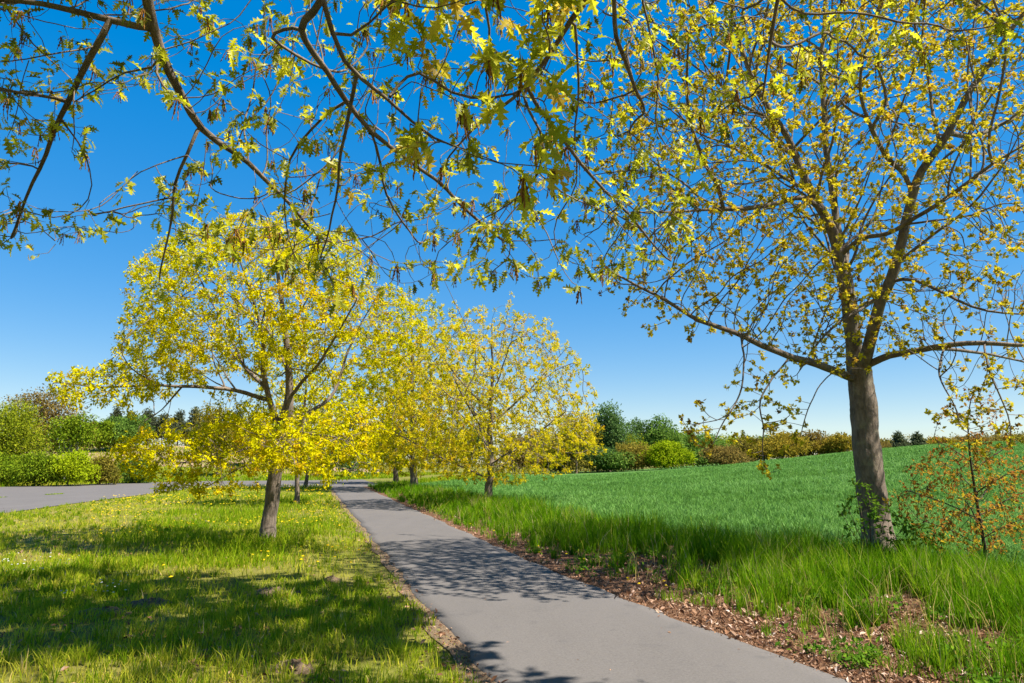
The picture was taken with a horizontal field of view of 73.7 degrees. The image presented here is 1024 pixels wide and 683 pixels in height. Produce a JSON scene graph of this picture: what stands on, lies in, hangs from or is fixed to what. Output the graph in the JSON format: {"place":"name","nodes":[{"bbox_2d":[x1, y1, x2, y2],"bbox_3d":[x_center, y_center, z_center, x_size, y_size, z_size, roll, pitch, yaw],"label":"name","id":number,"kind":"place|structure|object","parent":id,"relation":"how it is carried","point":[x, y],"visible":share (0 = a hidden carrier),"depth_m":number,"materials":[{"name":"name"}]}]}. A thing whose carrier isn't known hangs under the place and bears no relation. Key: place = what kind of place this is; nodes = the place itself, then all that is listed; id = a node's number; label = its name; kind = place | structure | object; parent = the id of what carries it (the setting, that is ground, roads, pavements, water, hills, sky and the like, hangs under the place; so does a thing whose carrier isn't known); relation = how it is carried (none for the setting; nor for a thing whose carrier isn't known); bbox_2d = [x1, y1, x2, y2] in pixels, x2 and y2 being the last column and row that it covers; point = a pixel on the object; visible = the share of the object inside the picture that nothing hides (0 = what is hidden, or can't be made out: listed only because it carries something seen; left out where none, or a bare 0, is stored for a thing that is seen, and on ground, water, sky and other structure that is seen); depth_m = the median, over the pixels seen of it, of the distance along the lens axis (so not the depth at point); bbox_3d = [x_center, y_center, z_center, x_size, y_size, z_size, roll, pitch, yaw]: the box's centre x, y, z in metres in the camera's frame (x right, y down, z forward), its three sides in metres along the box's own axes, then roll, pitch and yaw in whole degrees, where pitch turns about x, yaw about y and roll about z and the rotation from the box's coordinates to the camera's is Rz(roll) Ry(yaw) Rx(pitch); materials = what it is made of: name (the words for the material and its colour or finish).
{"place":"outdoors","nodes":[
{"label":"outdoors","id":0,"kind":"place"},
{"bbox_2d":[6,445,377,476],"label":"heath slope","id":1,"kind":"structure","parent":0,"point":[232,462],"depth_m":92.72,"materials":[{"name":"green plant"}]},
{"bbox_2d":[84,419,125,451],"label":"tree","id":2,"kind":"object","parent":1,"relation":"on","point":[105,424],"visible":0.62,"depth_m":94.67,"materials":[{"name":"green plant"}]},
{"bbox_2d":[103,406,124,421],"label":"pine tree","id":3,"kind":"object","parent":1,"relation":"on","point":[117,411],"visible":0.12,"depth_m":127.28,"materials":[{"name":"green plant"}]},
{"bbox_2d":[101,413,154,447],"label":"tree","id":4,"kind":"object","parent":1,"relation":"on","point":[131,427],"visible":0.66,"depth_m":97.81,"materials":[{"name":"green plant"}]},
{"bbox_2d":[139,407,157,440],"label":"pine tree","id":5,"kind":"object","parent":1,"relation":"on","point":[149,412],"visible":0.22,"depth_m":138.98,"materials":[{"name":"green plant"}]},
{"bbox_2d":[150,411,179,443],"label":"pine tree","id":6,"kind":"object","parent":1,"relation":"on","point":[157,423],"visible":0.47,"depth_m":126.57,"materials":[{"name":"green plant"}]},
{"bbox_2d":[170,409,192,445],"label":"pine tree","id":7,"kind":"object","parent":1,"relation":"on","point":[179,417],"visible":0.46,"depth_m":132.83,"materials":[{"name":"green plant"}]},
{"bbox_2d":[184,406,202,437],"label":"pine tree","id":8,"kind":"object","parent":1,"relation":"on","point":[195,411],"visible":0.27,"depth_m":138.91,"materials":[{"name":"green plant"}]},
{"bbox_2d":[225,409,246,436],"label":"pine tree","id":9,"kind":"object","parent":1,"relation":"on","point":[240,415],"visible":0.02,"depth_m":133.18,"materials":[{"name":"green plant"}]},
{"bbox_2d":[237,416,273,460],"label":"tree","id":10,"kind":"object","parent":1,"relation":"on","point":[253,437],"visible":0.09,"depth_m":86.08,"materials":[{"name":"plant"}]},
{"bbox_2d":[0,473,522,512],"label":"road","id":11,"kind":"structure","parent":0,"point":[24,497],"depth_m":40.05,"materials":[{"name":"grey asphalt"}]},
{"bbox_2d":[0,464,691,682],"bbox_3d":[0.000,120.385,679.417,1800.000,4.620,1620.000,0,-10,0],"label":"ground","id":12,"kind":"structure","parent":0,"point":[237,573],"depth_m":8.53,"materials":[{"name":"green plant"}]},
{"bbox_2d":[0,449,27,485],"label":"bush","id":13,"kind":"object","parent":12,"relation":"on","point":[5,462],"visible":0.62,"depth_m":50.30,"materials":[{"name":"green plant"}]},
{"bbox_2d":[0,397,56,473],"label":"tree","id":14,"kind":"object","parent":12,"relation":"on","point":[13,426],"visible":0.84,"depth_m":53.44,"materials":[{"name":"plant"}]},
{"bbox_2d":[4,450,63,485],"bbox_3d":[-34.464,9.270,49.654,4.286,2.825,4.165,0,-10,0],"label":"bush","id":15,"kind":"object","parent":12,"relation":"on","point":[37,468],"visible":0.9,"depth_m":49.02,"materials":[{"name":"green plant"}]},
{"bbox_2d":[0,383,99,457],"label":"tree","id":16,"kind":"object","parent":12,"relation":"on","point":[44,409],"visible":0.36,"depth_m":77.32,"materials":[{"name":"plant"}]},
{"bbox_2d":[3,556,127,592],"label":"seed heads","id":17,"kind":"object","parent":12,"relation":"on","point":[66,590],"visible":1,"depth_m":8.75,"materials":[{"name":"yellow plant"}]},
{"bbox_2d":[36,410,103,476],"bbox_3d":[-39.568,9.361,60.849,4.495,6.549,5.355,0,-10,0],"label":"birch tree","id":18,"kind":"object","parent":12,"relation":"on","point":[73,430],"visible":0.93,"depth_m":61.13,"materials":[{"name":"green plant"}]},
{"bbox_2d":[47,447,105,485],"bbox_3d":[-32.478,9.306,50.431,3.682,3.037,4.498,0,-10,0],"label":"bush","id":19,"kind":"object","parent":12,"relation":"on","point":[73,469],"visible":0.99,"depth_m":49.81,"materials":[{"name":"green plant"}]},
{"bbox_2d":[81,455,123,484],"bbox_3d":[-31.852,10.025,52.959,3.089,2.665,3.078,4,-11,-20],"label":"bush","id":20,"kind":"object","parent":12,"relation":"on","point":[108,466],"visible":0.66,"depth_m":52.65,"materials":[{"name":"brown plant"}]},
{"bbox_2d":[74,606,131,615],"bbox_3d":[-4.472,2.953,7.506,0.735,0.103,0.318,0,-10,0],"label":"earth mound","id":21,"kind":"object","parent":12,"relation":"on","point":[111,608],"visible":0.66,"depth_m":7.45,"materials":[{"name":"brown soil"}]},
{"bbox_2d":[117,458,156,482],"bbox_3d":[-31.165,10.810,57.144,3.268,2.548,3.546,0,-10,0],"label":"bush","id":22,"kind":"object","parent":12,"relation":"on","point":[127,478],"visible":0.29,"depth_m":56.38,"materials":[{"name":"green plant"}]},
{"bbox_2d":[120,597,182,607],"bbox_3d":[-4.173,3.019,7.926,0.792,0.115,0.354,0,-10,0],"label":"earth mound","id":23,"kind":"object","parent":12,"relation":"on","point":[158,601],"visible":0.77,"depth_m":7.86,"materials":[{"name":"brown soil"}]},
{"bbox_2d":[73,486,359,570],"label":"long grass","id":24,"kind":"structure","parent":12,"relation":"on","point":[127,538],"depth_m":13.62,"materials":[{"name":"green plant"}]},
{"bbox_2d":[184,400,249,476],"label":"tree","id":25,"kind":"object","parent":12,"relation":"on","point":[212,417],"visible":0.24,"depth_m":73.07,"materials":[{"name":"plant"}]},
{"bbox_2d":[90,484,359,584],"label":"dandelion flowers","id":26,"kind":"object","parent":12,"relation":"on","point":[208,520],"visible":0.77,"depth_m":22.16,"materials":[{"name":"yellow plant"}]},
{"bbox_2d":[45,181,430,541],"bbox_3d":[-5.404,0.301,14.147,7.341,7.741,6.059,0,-10,0],"label":"oak tree","id":27,"kind":"object","parent":12,"relation":"on","point":[273,457],"visible":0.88,"depth_m":13.25,"materials":[{"name":"yellow plant"}]},
{"bbox_2d":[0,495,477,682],"bbox_3d":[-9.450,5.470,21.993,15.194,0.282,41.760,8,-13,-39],"label":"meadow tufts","id":28,"kind":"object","parent":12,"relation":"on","point":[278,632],"visible":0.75,"depth_m":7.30,"materials":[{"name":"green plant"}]},
{"bbox_2d":[0,508,507,682],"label":"fallen leaves","id":29,"kind":"object","parent":12,"relation":"on","point":[441,633],"visible":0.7,"depth_m":6.41,"materials":[{"name":"brown plant"}]},
{"bbox_2d":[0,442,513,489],"bbox_3d":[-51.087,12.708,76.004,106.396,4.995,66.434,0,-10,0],"label":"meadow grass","id":30,"kind":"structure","parent":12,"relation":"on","point":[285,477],"depth_m":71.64,"materials":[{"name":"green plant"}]},
{"bbox_2d":[247,586,300,595],"bbox_3d":[-2.990,3.124,8.585,0.711,0.110,0.378,3,-10,-14],"label":"earth mound","id":31,"kind":"object","parent":12,"relation":"on","point":[270,589],"visible":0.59,"depth_m":8.51,"materials":[{"name":"brown soil"}]},
{"bbox_2d":[264,659,313,673],"bbox_3d":[-1.748,2.557,5.396,0.457,0.102,0.232,-4,-11,20],"label":"rock","id":32,"kind":"object","parent":12,"relation":"on","point":[298,663],"visible":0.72,"depth_m":5.35,"materials":[{"name":"beige stone"}]},
{"bbox_2d":[236,312,365,503],"bbox_3d":[-8.618,2.592,28.064,5.694,8.332,5.151,0,-10,0],"label":"oak tree","id":33,"kind":"object","parent":12,"relation":"on","point":[351,402],"visible":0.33,"depth_m":27.85,"materials":[{"name":"yellow plant"}]},
{"bbox_2d":[265,375,349,487],"bbox_3d":[-13.462,5.643,45.093,6.511,8.311,5.911,0,-10,0],"label":"oak tree","id":34,"kind":"object","parent":12,"relation":"on","point":[307,473],"visible":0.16,"depth_m":44.71,"materials":[{"name":"yellow plant"}]},
{"bbox_2d":[324,575,342,582],"bbox_3d":[-2.525,3.320,9.578,0.332,0.107,0.241,-5,-11,27],"label":"rock","id":35,"kind":"object","parent":12,"relation":"on","point":[334,578],"visible":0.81,"depth_m":9.50,"materials":[{"name":"beige stone"}]},
{"bbox_2d":[323,425,388,476],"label":"bush","id":36,"kind":"object","parent":12,"relation":"on","point":[349,467],"visible":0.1,"depth_m":79.70,"materials":[{"name":"brown plant"}]},
{"bbox_2d":[357,428,409,469],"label":"tree","id":37,"kind":"object","parent":12,"relation":"on","point":[392,452],"visible":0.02,"depth_m":93.99,"materials":[{"name":"green plant"}]},
{"bbox_2d":[341,342,445,481],"bbox_3d":[-9.818,5.864,57.331,9.439,12.022,9.105,0,-10,0],"label":"oak tree","id":38,"kind":"object","parent":12,"relation":"on","point":[395,471],"visible":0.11,"depth_m":56.60,"materials":[{"name":"yellow plant"}]},
{"bbox_2d":[324,286,500,484],"bbox_3d":[-6.325,3.187,43.267,11.540,12.533,10.678,0,-10,0],"label":"oak tree","id":39,"kind":"object","parent":12,"relation":"on","point":[386,388],"visible":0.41,"depth_m":42.08,"materials":[{"name":"yellow plant"}]},
{"bbox_2d":[329,489,495,682],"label":"dirt edge","id":40,"kind":"object","parent":12,"relation":"on","point":[460,651],"visible":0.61,"depth_m":6.92,"materials":[{"name":"brown soil"}]},
{"bbox_2d":[423,432,474,471],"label":"tree","id":41,"kind":"object","parent":12,"relation":"on","point":[439,461],"visible":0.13,"depth_m":108.08,"materials":[{"name":"green plant"}]},
{"bbox_2d":[447,423,485,472],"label":"tree","id":42,"kind":"object","parent":12,"relation":"on","point":[477,441],"visible":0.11,"depth_m":115.79,"materials":[{"name":"plant"}]},
{"bbox_2d":[380,273,607,496],"bbox_3d":[-0.942,2.012,27.694,9.569,9.103,9.122,0,-10,0],"label":"oak tree","id":43,"kind":"object","parent":12,"relation":"on","point":[488,425],"visible":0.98,"depth_m":26.71,"materials":[{"name":"yellow plant"}]},
{"bbox_2d":[0,0,1023,316],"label":"oak tree","id":44,"kind":"object","parent":12,"relation":"on","point":[414,138],"visible":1,"depth_m":3.68,"materials":[{"name":"yellow plant"}]},
{"bbox_2d":[494,430,542,472],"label":"bush","id":45,"kind":"object","parent":12,"relation":"on","point":[520,462],"visible":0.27,"depth_m":109.06,"materials":[{"name":"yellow plant"}]},
{"bbox_2d":[49,429,1023,467],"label":"distant wood","id":46,"kind":"object","parent":12,"relation":"on","point":[175,443],"visible":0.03,"depth_m":221.93,"materials":[{"name":"green plant"}]},
{"bbox_2d":[538,412,605,472],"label":"oak tree","id":47,"kind":"object","parent":12,"relation":"on","point":[565,435],"visible":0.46,"depth_m":102.13,"materials":[{"name":"yellow plant"}]},
{"bbox_2d":[577,444,621,471],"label":"shrub","id":48,"kind":"object","parent":12,"relation":"on","point":[598,455],"visible":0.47,"depth_m":104.53,"materials":[{"name":"green plant"}]},
{"bbox_2d":[582,399,640,470],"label":"tree","id":49,"kind":"object","parent":12,"relation":"on","point":[615,427],"visible":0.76,"depth_m":111.76,"materials":[{"name":"green plant"}]},
{"bbox_2d":[586,449,638,471],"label":"tree","id":50,"kind":"object","parent":12,"relation":"on","point":[620,464],"visible":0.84,"depth_m":103.29,"materials":[{"name":"green plant"}]},
{"bbox_2d":[621,433,648,469],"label":"oak tree","id":51,"kind":"object","parent":12,"relation":"on","point":[630,435],"visible":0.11,"depth_m":117.74,"materials":[{"name":"green plant"}]},
{"bbox_2d":[612,439,660,470],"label":"bush","id":52,"kind":"object","parent":12,"relation":"on","point":[635,448],"visible":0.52,"depth_m":105.01,"materials":[{"name":"brown plant"}]},
{"bbox_2d":[626,416,653,468],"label":"tree","id":53,"kind":"object","parent":12,"relation":"on","point":[641,428],"visible":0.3,"depth_m":126.48,"materials":[{"name":"green plant"}]},
{"bbox_2d":[641,413,691,467],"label":"tree","id":54,"kind":"object","parent":12,"relation":"on","point":[662,432],"visible":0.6,"depth_m":122.95,"materials":[{"name":"green plant"}]},
{"bbox_2d":[637,438,697,468],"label":"bush","id":55,"kind":"object","parent":12,"relation":"on","point":[667,454],"visible":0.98,"depth_m":101.84,"materials":[{"name":"green plant"}]},
{"bbox_2d":[363,486,1023,682],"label":"verge soil","id":56,"kind":"structure","parent":12,"relation":"on","point":[620,586],"depth_m":7.66,"materials":[{"name":"brown soil"}]},
{"bbox_2d":[424,507,709,585],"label":"celandine flowers","id":57,"kind":"object","parent":56,"relation":"on","point":[607,565],"visible":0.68,"depth_m":10.11,"materials":[{"name":"yellow plant"}]},
{"bbox_2d":[334,492,1023,682],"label":"litter chaff","id":58,"kind":"object","parent":56,"relation":"on","point":[809,656],"visible":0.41,"depth_m":6.82,"materials":[{"name":"beige plant"}]},
{"bbox_2d":[368,478,1023,682],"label":"verge grass","id":59,"kind":"structure","parent":56,"relation":"on","point":[917,569],"depth_m":8.52,"materials":[{"name":"green plant"}]},
{"bbox_2d":[385,483,1023,682],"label":"dry stems","id":60,"kind":"object","parent":56,"relation":"on","point":[843,616],"visible":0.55,"depth_m":7.09,"materials":[{"name":"beige plant"}]},
{"bbox_2d":[403,500,1023,682],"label":"ground weeds","id":61,"kind":"object","parent":56,"relation":"on","point":[860,656],"visible":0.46,"depth_m":6.06,"materials":[{"name":"green plant"}]},
{"bbox_2d":[684,448,720,466],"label":"tree","id":62,"kind":"object","parent":12,"relation":"on","point":[701,462],"visible":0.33,"depth_m":103.81,"materials":[{"name":"green plant"}]},
{"bbox_2d":[680,432,731,464],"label":"tree","id":63,"kind":"object","parent":12,"relation":"on","point":[700,437],"visible":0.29,"depth_m":126.99,"materials":[{"name":"green plant"}]},
{"bbox_2d":[405,504,1023,682],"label":"fallen leaves","id":64,"kind":"object","parent":12,"relation":"on","point":[843,670],"visible":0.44,"depth_m":6.98,"materials":[{"name":"brown plant"}]},
{"bbox_2d":[712,432,738,442],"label":"tree","id":65,"kind":"object","parent":12,"relation":"on","point":[721,437],"visible":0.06,"depth_m":156.26,"materials":[{"name":"plant"}]},
{"bbox_2d":[714,438,737,447],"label":"tree","id":66,"kind":"object","parent":12,"relation":"on","point":[721,442],"visible":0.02,"depth_m":142.97,"materials":[{"name":"green plant"}]},
{"bbox_2d":[696,443,757,464],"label":"hedge bush","id":67,"kind":"object","parent":12,"relation":"on","point":[726,455],"visible":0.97,"depth_m":94.02,"materials":[{"name":"brown plant"}]},
{"bbox_2d":[723,435,766,457],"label":"tree","id":68,"kind":"object","parent":12,"relation":"on","point":[728,439],"visible":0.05,"depth_m":147.91,"materials":[{"name":"green plant"}]},
{"bbox_2d":[579,0,1023,552],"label":"oak tree","id":69,"kind":"object","parent":12,"relation":"on","point":[857,373],"visible":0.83,"depth_m":10.32,"materials":[{"name":"yellow plant"}]},
{"bbox_2d":[793,429,839,456],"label":"hedge bush","id":70,"kind":"object","parent":12,"relation":"on","point":[815,436],"visible":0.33,"depth_m":97.60,"materials":[{"name":"brown plant"}]},
{"bbox_2d":[880,438,892,447],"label":"hedge bush","id":71,"kind":"object","parent":12,"relation":"on","point":[885,444],"visible":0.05,"depth_m":98.35,"materials":[{"name":"brown plant"}]},
{"bbox_2d":[837,476,946,554],"bbox_3d":[5.620,2.698,10.228,1.542,1.358,0.824,0,-10,0],"label":"leafy shrub","id":72,"kind":"object","parent":12,"relation":"on","point":[895,524],"visible":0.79,"depth_m":10.18,"materials":[{"name":"green plant"}]},
{"bbox_2d":[889,430,910,447],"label":"conifer","id":73,"kind":"object","parent":12,"relation":"on","point":[897,440],"visible":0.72,"depth_m":102.50,"materials":[{"name":"green plant"}]},
{"bbox_2d":[907,431,927,445],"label":"conifer","id":74,"kind":"object","parent":12,"relation":"on","point":[917,438],"visible":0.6,"depth_m":104.45,"materials":[{"name":"green plant"}]},
{"bbox_2d":[926,436,965,444],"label":"bush","id":75,"kind":"object","parent":12,"relation":"on","point":[929,441],"visible":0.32,"depth_m":115.41,"materials":[{"name":"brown plant"}]},
{"bbox_2d":[882,386,1023,559],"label":"oak sapling","id":76,"kind":"object","parent":12,"relation":"on","point":[974,516],"visible":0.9,"depth_m":10.12,"materials":[{"name":"orange plant"}]},
{"bbox_2d":[948,434,1005,441],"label":"bush","id":77,"kind":"object","parent":12,"relation":"on","point":[985,437],"visible":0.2,"depth_m":117.45,"materials":[{"name":"plant"}]},
{"bbox_2d":[990,431,1023,440],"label":"bush","id":78,"kind":"object","parent":12,"relation":"on","point":[1017,437],"visible":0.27,"depth_m":115.99,"materials":[{"name":"plant"}]},
{"bbox_2d":[0,0,1023,463],"label":"sky","id":79,"kind":"structure","parent":0,"point":[60,308],"materials":[{"name":"blue"}]},
{"bbox_2d":[332,486,851,682],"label":"path","id":80,"kind":"structure","parent":0,"point":[528,622],"depth_m":7.07,"materials":[{"name":"grey asphalt"}]},
{"bbox_2d":[406,441,1023,572],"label":"crop field","id":81,"kind":"structure","parent":0,"point":[631,471],"depth_m":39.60,"materials":[{"name":"green plant"}]},
{"bbox_2d":[524,428,567,472],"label":"bush","id":82,"kind":"object","parent":81,"relation":"on","point":[540,447],"visible":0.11,"depth_m":114.50,"materials":[{"name":"brown plant"}]},
{"bbox_2d":[536,446,595,473],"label":"bush","id":83,"kind":"object","parent":81,"relation":"on","point":[571,464],"visible":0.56,"depth_m":102.91,"materials":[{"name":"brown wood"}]},
{"bbox_2d":[725,434,777,461],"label":"hedge bush","id":84,"kind":"object","parent":81,"relation":"on","point":[750,445],"visible":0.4,"depth_m":97.72,"materials":[{"name":"brown plant"}]},
{"bbox_2d":[754,428,814,458],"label":"hedge bush","id":85,"kind":"object","parent":81,"relation":"on","point":[780,441],"visible":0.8,"depth_m":94.08,"materials":[{"name":"yellow plant"}]},
{"bbox_2d":[808,431,851,454],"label":"hedge bush","id":86,"kind":"object","parent":81,"relation":"on","point":[844,441],"visible":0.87,"depth_m":94.85,"materials":[{"name":"yellow plant"}]}
]}

